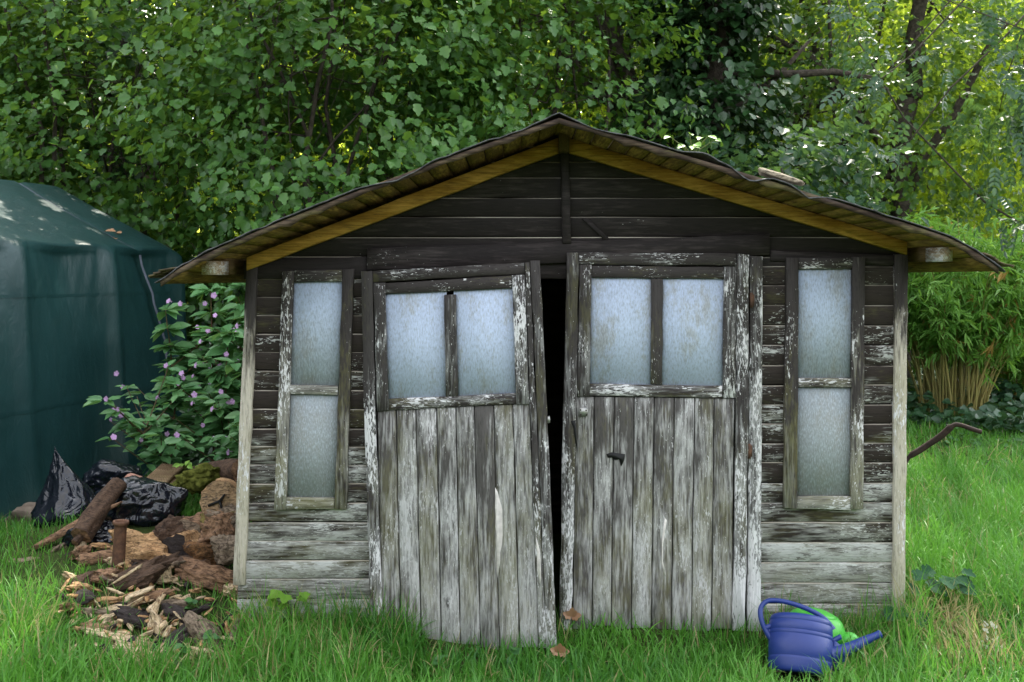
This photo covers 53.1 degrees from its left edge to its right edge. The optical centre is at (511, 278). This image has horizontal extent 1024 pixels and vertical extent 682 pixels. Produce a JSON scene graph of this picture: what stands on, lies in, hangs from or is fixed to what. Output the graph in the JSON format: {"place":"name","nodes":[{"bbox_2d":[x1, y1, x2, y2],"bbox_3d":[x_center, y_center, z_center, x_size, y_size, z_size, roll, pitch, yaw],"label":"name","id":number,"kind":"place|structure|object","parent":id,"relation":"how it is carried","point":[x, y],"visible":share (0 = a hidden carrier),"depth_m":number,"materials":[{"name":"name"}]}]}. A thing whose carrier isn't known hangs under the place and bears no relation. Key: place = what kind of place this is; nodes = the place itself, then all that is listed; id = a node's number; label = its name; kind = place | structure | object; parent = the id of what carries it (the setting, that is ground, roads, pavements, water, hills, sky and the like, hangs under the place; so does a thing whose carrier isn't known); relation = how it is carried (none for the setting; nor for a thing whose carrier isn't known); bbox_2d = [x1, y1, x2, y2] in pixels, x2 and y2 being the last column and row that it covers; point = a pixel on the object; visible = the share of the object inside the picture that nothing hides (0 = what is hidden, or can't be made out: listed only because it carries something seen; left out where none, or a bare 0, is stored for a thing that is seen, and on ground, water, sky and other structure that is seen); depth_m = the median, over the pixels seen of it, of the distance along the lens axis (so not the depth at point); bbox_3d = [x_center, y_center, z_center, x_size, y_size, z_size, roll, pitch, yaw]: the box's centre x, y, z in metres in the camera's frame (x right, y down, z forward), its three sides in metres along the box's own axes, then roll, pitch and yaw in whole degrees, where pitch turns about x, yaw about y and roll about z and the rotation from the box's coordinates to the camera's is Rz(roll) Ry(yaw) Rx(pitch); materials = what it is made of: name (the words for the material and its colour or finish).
{"place":"outdoors","nodes":[
{"label":"outdoors","id":0,"kind":"place"},
{"bbox_2d":[0,147,1023,681],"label":"ground","id":1,"kind":"structure","parent":0,"point":[58,563],"depth_m":5.30,"materials":[{"name":"soil"}]},
{"bbox_2d":[4,502,35,524],"bbox_3d":[-3.152,1.566,6.741,0.363,0.174,0.227,0,0,-6],"label":"flat stone","id":2,"kind":"object","parent":1,"relation":"on","point":[25,508],"visible":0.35,"depth_m":6.65,"materials":[{"name":"stone"}]},
{"bbox_2d":[0,572,101,647],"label":"tall grass tuft","id":3,"kind":"object","parent":1,"relation":"on","point":[15,608],"visible":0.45,"depth_m":4.67,"materials":[{"name":"plant"}]},
{"bbox_2d":[31,446,94,527],"bbox_3d":[-2.774,1.316,6.372,0.343,0.532,0.397,0,0,42],"label":"rubbish sack","id":4,"kind":"object","parent":1,"relation":"on","point":[66,489],"visible":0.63,"depth_m":6.32,"materials":[{"name":"black"}]},
{"bbox_2d":[0,0,144,192],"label":"hazel bush","id":5,"kind":"object","parent":1,"relation":"on","point":[59,120],"visible":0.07,"depth_m":11.92,"materials":[{"name":"green plant"}]},
{"bbox_2d":[29,501,121,550],"bbox_3d":[-2.480,1.408,5.831,0.521,0.272,0.086,0,0,-6],"label":"old plank","id":6,"kind":"object","parent":1,"relation":"on","point":[58,534],"visible":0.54,"depth_m":5.79,"materials":[{"name":"brown wood"}]},
{"bbox_2d":[60,588,96,604],"bbox_3d":[-2.150,1.578,5.068,0.234,0.045,0.129,-16,18,6],"label":"bark piece","id":7,"kind":"object","parent":1,"relation":"on","point":[88,598],"visible":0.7,"depth_m":5.04,"materials":[{"name":"black wood"}]},
{"bbox_2d":[73,541,86,550],"bbox_3d":[-2.363,1.507,5.620,0.079,0.062,0.195,2,31,-31],"label":"broken lump","id":8,"kind":"object","parent":1,"relation":"on","point":[82,543],"visible":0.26,"depth_m":5.64,"materials":[{"name":"brown wood"}]},
{"bbox_2d":[68,545,91,560],"bbox_3d":[-2.357,1.499,5.566,0.186,0.070,0.098,-28,-35,34],"label":"broken lump","id":9,"kind":"object","parent":8,"relation":"on","point":[78,551],"visible":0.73,"depth_m":5.53,"materials":[{"name":"brown wood"}]},
{"bbox_2d":[71,477,126,542],"bbox_3d":[-2.344,1.314,5.809,0.125,0.321,0.396,0,0,15],"label":"long log","id":10,"kind":"object","parent":8,"relation":"on","point":[91,519],"visible":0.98,"depth_m":5.75,"materials":[{"name":"brown wood"}]},
{"bbox_2d":[65,581,98,592],"bbox_3d":[-2.168,1.564,5.157,0.087,0.063,0.223,0,-22,28],"label":"broken lump","id":11,"kind":"object","parent":1,"relation":"on","point":[69,588],"visible":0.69,"depth_m":5.12,"materials":[{"name":"beige wood"}]},
{"bbox_2d":[67,571,93,593],"bbox_3d":[-2.189,1.554,5.229,0.099,0.069,0.200,22,28,24],"label":"broken lump","id":12,"kind":"object","parent":11,"relation":"on","point":[81,577],"visible":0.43,"depth_m":5.22,"materials":[{"name":"brown wood"}]},
{"bbox_2d":[60,520,113,545],"bbox_3d":[-2.403,1.451,5.853,0.339,0.134,0.216,0,0,0],"label":"rubbish sack","id":13,"kind":"object","parent":1,"relation":"on","point":[102,535],"visible":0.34,"depth_m":5.79,"materials":[{"name":"black"}]},
{"bbox_2d":[78,549,111,566],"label":"split log","id":14,"kind":"object","parent":1,"relation":"on","point":[91,558],"visible":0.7,"depth_m":5.51,"materials":[{"name":"brown wood"}]},
{"bbox_2d":[81,608,113,616],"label":"wood chip","id":15,"kind":"object","parent":1,"relation":"on","point":[88,611],"visible":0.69,"depth_m":4.97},
{"bbox_2d":[83,596,121,606],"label":"wood chip","id":16,"kind":"object","parent":1,"relation":"on","point":[113,599],"visible":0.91,"depth_m":5.04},
{"bbox_2d":[122,585,154,602],"bbox_3d":[-1.874,1.579,5.085,0.235,0.053,0.073,-26,8,-5],"label":"wood chip","id":17,"kind":"object","parent":16,"relation":"on","point":[132,596],"visible":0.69,"depth_m":5.07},
{"bbox_2d":[90,567,122,582],"bbox_3d":[-2.082,1.532,5.285,0.108,0.082,0.269,-11,-19,21],"label":"broken lump","id":18,"kind":"object","parent":1,"relation":"on","point":[106,572],"visible":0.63,"depth_m":5.23,"materials":[{"name":"brown wood"}]},
{"bbox_2d":[82,459,143,491],"bbox_3d":[-2.676,1.339,6.900,0.427,0.250,0.311,0,0,0],"label":"rubbish sack","id":19,"kind":"object","parent":1,"relation":"on","point":[100,474],"visible":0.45,"depth_m":6.77,"materials":[{"name":"black"}]},
{"bbox_2d":[81,626,154,645],"bbox_3d":[-1.860,1.700,4.817,0.362,0.057,0.084,14,4,-6],"label":"wood chip","id":20,"kind":"object","parent":1,"relation":"on","point":[125,636],"visible":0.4,"depth_m":4.80,"materials":[{"name":"wood"}]},
{"bbox_2d":[111,519,128,568],"bbox_3d":[-2.071,1.425,5.410,0.094,0.292,0.084,0,0,0],"label":"iron pipe","id":21,"kind":"object","parent":1,"relation":"on","point":[119,542],"visible":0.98,"depth_m":5.38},
{"bbox_2d":[0,465,255,631],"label":"side grass","id":22,"kind":"structure","parent":1,"relation":"on","point":[21,528],"depth_m":5.58,"materials":[{"name":"plant"}]},
{"bbox_2d":[0,179,191,519],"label":"tarpaulin shelter","id":23,"kind":"object","parent":22,"relation":"on","point":[84,297],"visible":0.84,"depth_m":7.99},
{"bbox_2d":[112,605,149,628],"bbox_3d":[-1.816,1.651,4.967,0.256,0.082,0.114,18,2,-11],"label":"wood chip","id":24,"kind":"object","parent":1,"relation":"on","point":[123,613],"visible":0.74,"depth_m":4.93,"materials":[{"name":"wood"}]},
{"bbox_2d":[108,528,170,570],"bbox_3d":[-1.985,1.491,5.531,0.410,0.252,0.283,9,9,-17],"label":"rotten log","id":25,"kind":"object","parent":1,"relation":"on","point":[148,546],"visible":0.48,"depth_m":5.48,"materials":[{"name":"orange wood"}]},
{"bbox_2d":[94,475,187,526],"bbox_3d":[-2.236,1.340,6.174,0.536,0.294,0.423,0,0,-19],"label":"rubbish sack","id":26,"kind":"object","parent":1,"relation":"on","point":[147,502],"visible":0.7,"depth_m":6.02,"materials":[{"name":"black"}]},
{"bbox_2d":[105,551,180,590],"bbox_3d":[-1.974,1.565,5.264,0.584,0.138,0.176,-24,9,5],"label":"fallen log","id":27,"kind":"object","parent":1,"relation":"on","point":[149,571],"visible":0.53,"depth_m":5.22,"materials":[{"name":"brown wood"}]},
{"bbox_2d":[83,359,204,474],"bbox_3d":[-2.569,1.146,7.305,0.834,1.088,0.607,0,0,0],"label":"balsam plant","id":28,"kind":"object","parent":1,"relation":"on","point":[152,452],"visible":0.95,"depth_m":7.25,"materials":[{"name":"green plant"}]},
{"bbox_2d":[128,588,174,606],"bbox_3d":[-1.850,1.599,5.094,0.368,0.059,0.056,-17,7,-5],"label":"wood chip","id":29,"kind":"object","parent":1,"relation":"on","point":[156,593],"visible":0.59,"depth_m":5.09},
{"bbox_2d":[146,593,162,631],"bbox_3d":[-1.742,1.663,4.956,0.047,0.313,0.076,19,-2,-17],"label":"wood chip","id":30,"kind":"object","parent":1,"relation":"on","point":[155,607],"visible":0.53,"depth_m":4.95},
{"bbox_2d":[148,608,166,633],"bbox_3d":[-1.693,1.688,4.936,0.054,0.250,0.054,-31,3,-16],"label":"wood chip","id":31,"kind":"object","parent":1,"relation":"on","point":[156,619],"visible":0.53,"depth_m":4.92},
{"bbox_2d":[0,0,329,326],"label":"dark tree","id":32,"kind":"object","parent":1,"relation":"on","point":[130,63],"visible":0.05,"depth_m":12.81,"materials":[{"name":"green plant"}]},
{"bbox_2d":[153,629,188,651],"bbox_3d":[-1.612,1.718,4.772,0.227,0.072,0.130,-26,18,-26],"label":"wood chip","id":33,"kind":"object","parent":1,"relation":"on","point":[180,638],"visible":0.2,"depth_m":4.79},
{"bbox_2d":[161,602,186,626],"bbox_3d":[-1.643,1.643,5.010,0.182,0.084,0.101,29,6,0],"label":"wood chip","id":34,"kind":"object","parent":1,"relation":"on","point":[166,609],"visible":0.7,"depth_m":4.99,"materials":[{"name":"wood"}]},
{"bbox_2d":[160,599,188,607],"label":"wood chip","id":35,"kind":"object","parent":1,"relation":"on","point":[182,603],"visible":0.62,"depth_m":5.07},
{"bbox_2d":[109,298,240,463],"bbox_3d":[-2.577,0.914,7.996,0.889,1.520,0.772,0,0,-37],"label":"balsam plant","id":36,"kind":"object","parent":1,"relation":"on","point":[180,347],"visible":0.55,"depth_m":7.91,"materials":[{"name":"green plant"}]},
{"bbox_2d":[152,514,199,540],"bbox_3d":[-1.885,1.446,5.795,0.288,0.195,0.176,8,6,-46],"label":"rotten log","id":37,"kind":"object","parent":1,"relation":"on","point":[170,525],"visible":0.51,"depth_m":5.75,"materials":[{"name":"brown wood"}]},
{"bbox_2d":[161,529,200,554],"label":"rotten log","id":38,"kind":"object","parent":1,"relation":"on","point":[174,543],"visible":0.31,"depth_m":5.56,"materials":[{"name":"orange wood"}]},
{"bbox_2d":[0,0,377,370],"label":"hazel bush","id":39,"kind":"object","parent":1,"relation":"on","point":[44,54],"visible":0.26,"depth_m":10.54,"materials":[{"name":"green plant"}]},
{"bbox_2d":[22,0,357,304],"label":"sunlit tree","id":40,"kind":"object","parent":1,"relation":"on","point":[198,183],"visible":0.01,"depth_m":19.93,"materials":[{"name":"green plant"}]},
{"bbox_2d":[179,511,202,540],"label":"rotten log","id":41,"kind":"object","parent":1,"relation":"on","point":[188,524],"visible":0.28,"depth_m":5.77,"materials":[{"name":"brown wood"}]},
{"bbox_2d":[175,555,210,564],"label":"rotten log","id":42,"kind":"object","parent":1,"relation":"on","point":[204,560],"visible":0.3,"depth_m":5.46,"materials":[{"name":"brown wood"}]},
{"bbox_2d":[182,541,216,564],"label":"rotten log","id":43,"kind":"object","parent":42,"relation":"on","point":[200,551],"visible":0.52,"depth_m":5.44,"materials":[{"name":"brown wood"}]},
{"bbox_2d":[197,510,234,542],"bbox_3d":[-1.597,1.387,5.601,0.232,0.241,0.221,18,2,-11],"label":"rotten log","id":44,"kind":"object","parent":43,"relation":"on","point":[216,525],"visible":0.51,"depth_m":5.55,"materials":[{"name":"brown wood"}]},
{"bbox_2d":[205,503,235,528],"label":"rotten log","id":45,"kind":"object","parent":44,"relation":"on","point":[231,507],"visible":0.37,"depth_m":5.62,"materials":[{"name":"grey wood"}]},
{"bbox_2d":[199,510,234,528],"bbox_3d":[-1.608,1.331,5.727,0.271,0.135,0.208,0,0,-17],"label":"mossy stump","id":46,"kind":"object","parent":45,"relation":"on","point":[202,518],"visible":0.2,"depth_m":5.65,"materials":[{"name":"brown wood"}]},
{"bbox_2d":[199,477,236,513],"bbox_3d":[-1.644,1.245,5.803,0.227,0.248,0.334,0,0,-13],"label":"log round","id":47,"kind":"object","parent":46,"relation":"on","point":[218,493],"visible":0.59,"depth_m":5.67,"materials":[{"name":"orange wood"}]},
{"bbox_2d":[209,534,234,565],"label":"rotten log","id":48,"kind":"object","parent":43,"relation":"on","point":[223,546],"visible":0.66,"depth_m":5.41,"materials":[{"name":"grey wood"}]},
{"bbox_2d":[145,283,242,473],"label":"undergrowth","id":49,"kind":"object","parent":1,"relation":"on","point":[194,457],"visible":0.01,"depth_m":8.98,"materials":[{"name":"green plant"}]},
{"bbox_2d":[155,323,243,459],"bbox_3d":[-2.193,1.009,7.570,0.778,1.372,0.667,0,0,13],"label":"balsam plant","id":50,"kind":"object","parent":1,"relation":"on","point":[216,406],"visible":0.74,"depth_m":7.51,"materials":[{"name":"green plant"}]},
{"bbox_2d":[186,602,215,613],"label":"wood chip","id":51,"kind":"object","parent":1,"relation":"on","point":[203,608],"visible":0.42,"depth_m":5.03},
{"bbox_2d":[181,610,223,647],"bbox_3d":[-1.477,1.715,4.924,0.141,0.281,0.149,-33,3,1],"label":"short log","id":52,"kind":"object","parent":1,"relation":"on","point":[193,625],"visible":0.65,"depth_m":4.88,"materials":[{"name":"grey wood"}]},
{"bbox_2d":[167,283,243,460],"bbox_3d":[-2.366,0.870,7.970,0.781,1.662,0.604,0,0,0],"label":"balsam plant","id":53,"kind":"object","parent":1,"relation":"on","point":[200,290],"visible":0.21,"depth_m":7.99,"materials":[{"name":"green plant"}]},
{"bbox_2d":[164,398,251,482],"bbox_3d":[-1.902,1.264,7.083,0.702,0.862,0.767,0,0,20],"label":"balsam plant","id":54,"kind":"object","parent":1,"relation":"on","point":[232,445],"visible":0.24,"depth_m":7.08,"materials":[{"name":"green plant"}]},
{"bbox_2d":[192,458,237,481],"bbox_3d":[-1.905,1.279,6.671,0.468,0.259,0.180,0,0,36],"label":"dark log","id":55,"kind":"object","parent":1,"relation":"on","point":[228,468],"visible":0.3,"depth_m":6.53,"materials":[{"name":"brown wood"}]},
{"bbox_2d":[169,462,220,494],"bbox_3d":[-1.996,1.285,6.499,0.325,0.237,0.284,0,0,23],"label":"moss cushion","id":56,"kind":"object","parent":55,"relation":"on","point":[199,478],"visible":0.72,"depth_m":6.44,"materials":[{"name":"plant"}]},
{"bbox_2d":[193,310,243,435],"bbox_3d":[-1.958,0.760,7.806,0.961,1.889,0.667,0,0,21],"label":"balsam plant","id":57,"kind":"object","parent":1,"relation":"on","point":[236,351],"visible":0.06,"depth_m":7.77,"materials":[{"name":"green plant"}]},
{"bbox_2d":[199,283,245,410],"bbox_3d":[-2.106,0.730,8.079,0.770,1.962,0.732,0,0,18],"label":"balsam plant","id":58,"kind":"object","parent":1,"relation":"on","point":[238,312],"visible":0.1,"depth_m":7.95,"materials":[{"name":"green plant"}]},
{"bbox_2d":[206,351,241,458],"bbox_3d":[-1.695,0.856,7.162,0.763,1.706,0.772,0,0,0],"label":"balsam plant","id":59,"kind":"object","parent":1,"relation":"on","point":[224,441],"visible":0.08,"depth_m":7.00,"materials":[{"name":"green plant"}]},
{"bbox_2d":[223,582,237,596],"bbox_3d":[-1.461,1.621,5.357,0.102,0.069,0.218,0,0,-14],"label":"broken lump","id":60,"kind":"object","parent":1,"relation":"on","point":[227,592],"visible":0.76,"depth_m":5.29,"materials":[{"name":"brown wood"}]},
{"bbox_2d":[174,556,232,593],"bbox_3d":[-1.597,1.561,5.382,0.422,0.132,0.154,16,2,8],"label":"rotten log","id":61,"kind":"object","parent":60,"relation":"on","point":[197,572],"visible":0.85,"depth_m":5.35,"materials":[{"name":"brown wood"}]},
{"bbox_2d":[169,575,183,583],"bbox_3d":[-1.778,1.573,5.342,0.150,0.045,0.063,13,-8,-35],"label":"broken lump","id":62,"kind":"object","parent":61,"relation":"on","point":[175,579],"visible":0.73,"depth_m":5.34,"materials":[{"name":"brown wood"}]},
{"bbox_2d":[155,566,172,584],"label":"chip","id":63,"kind":"object","parent":62,"relation":"on","point":[166,575],"visible":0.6,"depth_m":5.28,"materials":[{"name":"brown wood"}]},
{"bbox_2d":[218,328,243,386],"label":"balsam plant","id":64,"kind":"object","parent":1,"relation":"on","point":[238,358],"visible":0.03,"depth_m":7.57,"materials":[{"name":"green plant"}]},
{"bbox_2d":[266,589,309,620],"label":"maple seedling","id":65,"kind":"object","parent":1,"relation":"on","point":[275,595],"visible":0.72,"depth_m":5.01,"materials":[{"name":"green plant"}]},
{"bbox_2d":[44,0,571,347],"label":"hazel bush","id":66,"kind":"object","parent":1,"relation":"on","point":[295,193],"visible":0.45,"depth_m":9.51,"materials":[{"name":"green plant"}]},
{"bbox_2d":[154,5,590,234],"bbox_3d":[-3.159,-5.245,23.221,12.365,13.760,8.322,0,0,-23],"label":"sunlit tree","id":67,"kind":"object","parent":1,"relation":"on","point":[360,152],"depth_m":21.54,"materials":[{"name":"green plant"}]},
{"bbox_2d":[174,0,603,222],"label":"shade tree","id":68,"kind":"object","parent":1,"relation":"on","point":[391,138],"visible":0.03,"depth_m":15.17,"materials":[{"name":"green plant"}]},
{"bbox_2d":[0,432,1023,681],"bbox_3d":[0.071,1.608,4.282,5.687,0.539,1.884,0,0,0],"label":"grass","id":69,"kind":"structure","parent":1,"relation":"on","point":[26,662],"depth_m":4.55,"materials":[{"name":"plant"}]},
{"bbox_2d":[550,643,569,657],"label":"dry leaf","id":70,"kind":"object","parent":69,"relation":"on","point":[560,648],"visible":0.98,"depth_m":4.71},
{"bbox_2d":[563,607,580,620],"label":"dry leaf","id":71,"kind":"object","parent":69,"relation":"on","point":[572,613],"visible":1,"depth_m":4.98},
{"bbox_2d":[3,418,1023,670],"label":"lawn weeds","id":72,"kind":"object","parent":1,"relation":"on","point":[435,662],"visible":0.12,"depth_m":5.03,"materials":[{"name":"green plant"}]},
{"bbox_2d":[314,0,745,195],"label":"hazel bush","id":73,"kind":"object","parent":1,"relation":"on","point":[584,11],"visible":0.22,"depth_m":10.35,"materials":[{"name":"green plant"}]},
{"bbox_2d":[415,0,694,137],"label":"shade tree","id":74,"kind":"object","parent":1,"relation":"on","point":[598,70],"visible":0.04,"depth_m":13.29,"materials":[{"name":"green plant"}]},
{"bbox_2d":[363,4,763,169],"bbox_3d":[1.115,-4.982,21.677,10.105,13.326,7.588,0,0,0],"label":"sunlit tree","id":75,"kind":"object","parent":1,"relation":"on","point":[586,105],"visible":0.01,"depth_m":20.95,"materials":[{"name":"green plant"}]},
{"bbox_2d":[148,112,1014,650],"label":"garden shed","id":76,"kind":"structure","parent":1,"relation":"on","point":[646,378],"depth_m":5.02,"materials":[{"name":"brown wood"}]},
{"bbox_2d":[274,269,354,509],"bbox_3d":[-0.971,0.544,5.037,0.393,1.182,0.034,0,0,0],"label":"window","id":77,"kind":"structure","parent":76,"relation":"in","point":[312,467],"depth_m":5.04,"materials":[{"name":"grey wood"}]},
{"bbox_2d":[361,260,556,650],"bbox_3d":[-0.262,0.863,4.938,0.972,1.895,0.047,0,0,10],"label":"door","id":78,"kind":"structure","parent":76,"relation":"in","point":[450,489],"depth_m":4.93,"materials":[{"name":"grey wood"}]},
{"bbox_2d":[559,253,753,630],"bbox_3d":[0.708,0.799,5.016,0.955,1.851,0.055,0,0,0],"label":"door","id":79,"kind":"structure","parent":76,"relation":"in","point":[657,516],"depth_m":5.01,"materials":[{"name":"grey wood"}]},
{"bbox_2d":[664,133,720,151],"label":"roof seedling","id":80,"kind":"object","parent":76,"relation":"on","point":[696,145],"visible":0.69,"depth_m":4.76,"materials":[{"name":"green plant"}]},
{"bbox_2d":[758,167,804,185],"bbox_3d":[1.247,-0.471,4.768,0.214,0.087,0.112,0,0,0],"label":"loose plank","id":81,"kind":"object","parent":76,"relation":"on","point":[765,172],"visible":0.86,"depth_m":4.72,"materials":[{"name":"wood"}]},
{"bbox_2d":[782,257,864,509],"bbox_3d":[1.534,0.517,5.037,0.399,1.243,0.034,0,0,0],"label":"window","id":82,"kind":"structure","parent":76,"relation":"in","point":[823,394],"depth_m":5.04,"materials":[{"name":"grey wood"}]},
{"bbox_2d":[208,560,968,663],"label":"edge grass","id":83,"kind":"structure","parent":1,"relation":"on","point":[918,602],"depth_m":4.93,"materials":[{"name":"plant"}]},
{"bbox_2d":[578,0,888,176],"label":"ivy tree","id":84,"kind":"object","parent":1,"relation":"on","point":[731,79],"visible":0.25,"depth_m":11.85,"materials":[{"name":"green plant"}]},
{"bbox_2d":[547,0,1018,218],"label":"sunlit tree","id":85,"kind":"object","parent":1,"relation":"on","point":[888,33],"visible":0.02,"depth_m":20.51,"materials":[{"name":"green plant"}]},
{"bbox_2d":[648,100,928,225],"bbox_3d":[2.379,0.039,9.780,2.958,3.376,2.495,0,0,0],"label":"ash sapling","id":86,"kind":"object","parent":1,"relation":"on","point":[837,163],"visible":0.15,"depth_m":9.53,"materials":[{"name":"green plant"}]},
{"bbox_2d":[574,0,1023,248],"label":"oak tree","id":87,"kind":"object","parent":1,"relation":"on","point":[815,51],"visible":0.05,"depth_m":14.71,"materials":[{"name":"green plant"}]},
{"bbox_2d":[758,598,882,676],"bbox_3d":[1.395,1.653,4.682,0.516,0.356,0.296,0,0,-24],"label":"watering can","id":88,"kind":"object","parent":1,"relation":"on","point":[797,642],"visible":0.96,"depth_m":4.58,"materials":[{"name":"blue plastic"}]},
{"bbox_2d":[791,607,858,643],"bbox_3d":[1.437,1.668,4.810,0.363,0.236,0.234,0,0,0],"label":"green tub","id":89,"kind":"object","parent":1,"relation":"on","point":[835,621],"visible":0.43,"depth_m":4.75,"materials":[{"name":"plastic"}]},
{"bbox_2d":[748,0,1023,379],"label":"field maple","id":90,"kind":"object","parent":1,"relation":"on","point":[898,202],"visible":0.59,"depth_m":13.78,"materials":[{"name":"green plant"}]},
{"bbox_2d":[760,0,1023,256],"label":"sunlit tree","id":91,"kind":"object","parent":1,"relation":"on","point":[920,194],"visible":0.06,"depth_m":21.84,"materials":[{"name":"green plant"}]},
{"bbox_2d":[884,606,930,626],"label":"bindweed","id":92,"kind":"object","parent":1,"relation":"on","point":[890,612],"visible":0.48,"depth_m":4.96,"materials":[{"name":"green plant"}]},
{"bbox_2d":[807,0,1023,259],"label":"ash tree","id":93,"kind":"object","parent":1,"relation":"on","point":[1013,124],"visible":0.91,"depth_m":9.57,"materials":[{"name":"green plant"}]},
{"bbox_2d":[859,0,1023,242],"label":"sunlit tree","id":94,"kind":"object","parent":1,"relation":"on","point":[977,181],"depth_m":28.82,"materials":[{"name":"green plant"}]},
{"bbox_2d":[909,564,977,606],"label":"lobed weed","id":95,"kind":"object","parent":1,"relation":"on","point":[944,580],"visible":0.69,"depth_m":5.13,"materials":[{"name":"green plant"}]},
{"bbox_2d":[907,422,981,463],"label":"branch","id":96,"kind":"object","parent":1,"relation":"on","point":[944,432],"visible":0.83,"depth_m":5.34,"materials":[{"name":"wood"}]},
{"bbox_2d":[889,446,1023,680],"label":"lawn grass","id":97,"kind":"structure","parent":1,"relation":"on","point":[955,516],"depth_m":5.94,"materials":[{"name":"plant"}]},
{"bbox_2d":[904,205,1023,415],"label":"bamboo clump","id":98,"kind":"object","parent":1,"relation":"on","point":[961,319],"visible":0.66,"depth_m":11.31,"materials":[{"name":"plant"}]},
{"bbox_2d":[906,368,1023,436],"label":"ivy cover","id":99,"kind":"object","parent":1,"relation":"on","point":[990,414],"visible":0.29,"depth_m":11.07,"materials":[{"name":"plant"}]},
{"bbox_2d":[906,401,1023,479],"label":"grass","id":100,"kind":"structure","parent":1,"relation":"on","point":[929,429],"depth_m":9.97,"materials":[{"name":"plant"}]},
{"bbox_2d":[945,221,1023,400],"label":"bamboo clump","id":101,"kind":"object","parent":1,"relation":"on","point":[1008,375],"visible":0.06,"depth_m":12.61,"materials":[{"name":"plant"}]},
{"bbox_2d":[955,0,1023,229],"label":"sunlit tree","id":102,"kind":"object","parent":1,"relation":"on","point":[1018,161],"visible":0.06,"depth_m":21.12,"materials":[{"name":"green plant"}]},
{"bbox_3d":[-2.200,1.361,6.800,0.172,0.090,0.320,0,0,0],"label":"decking board","id":103,"kind":"object","parent":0,"visible":0},
{"bbox_2d":[147,463,183,482],"bbox_3d":[-2.331,1.323,6.785,0.152,0.120,0.439,0,0,4],"label":"decking board","id":104,"kind":"object","parent":103,"relation":"on","point":[162,472],"visible":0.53,"depth_m":6.85,"materials":[{"name":"brown wood"}]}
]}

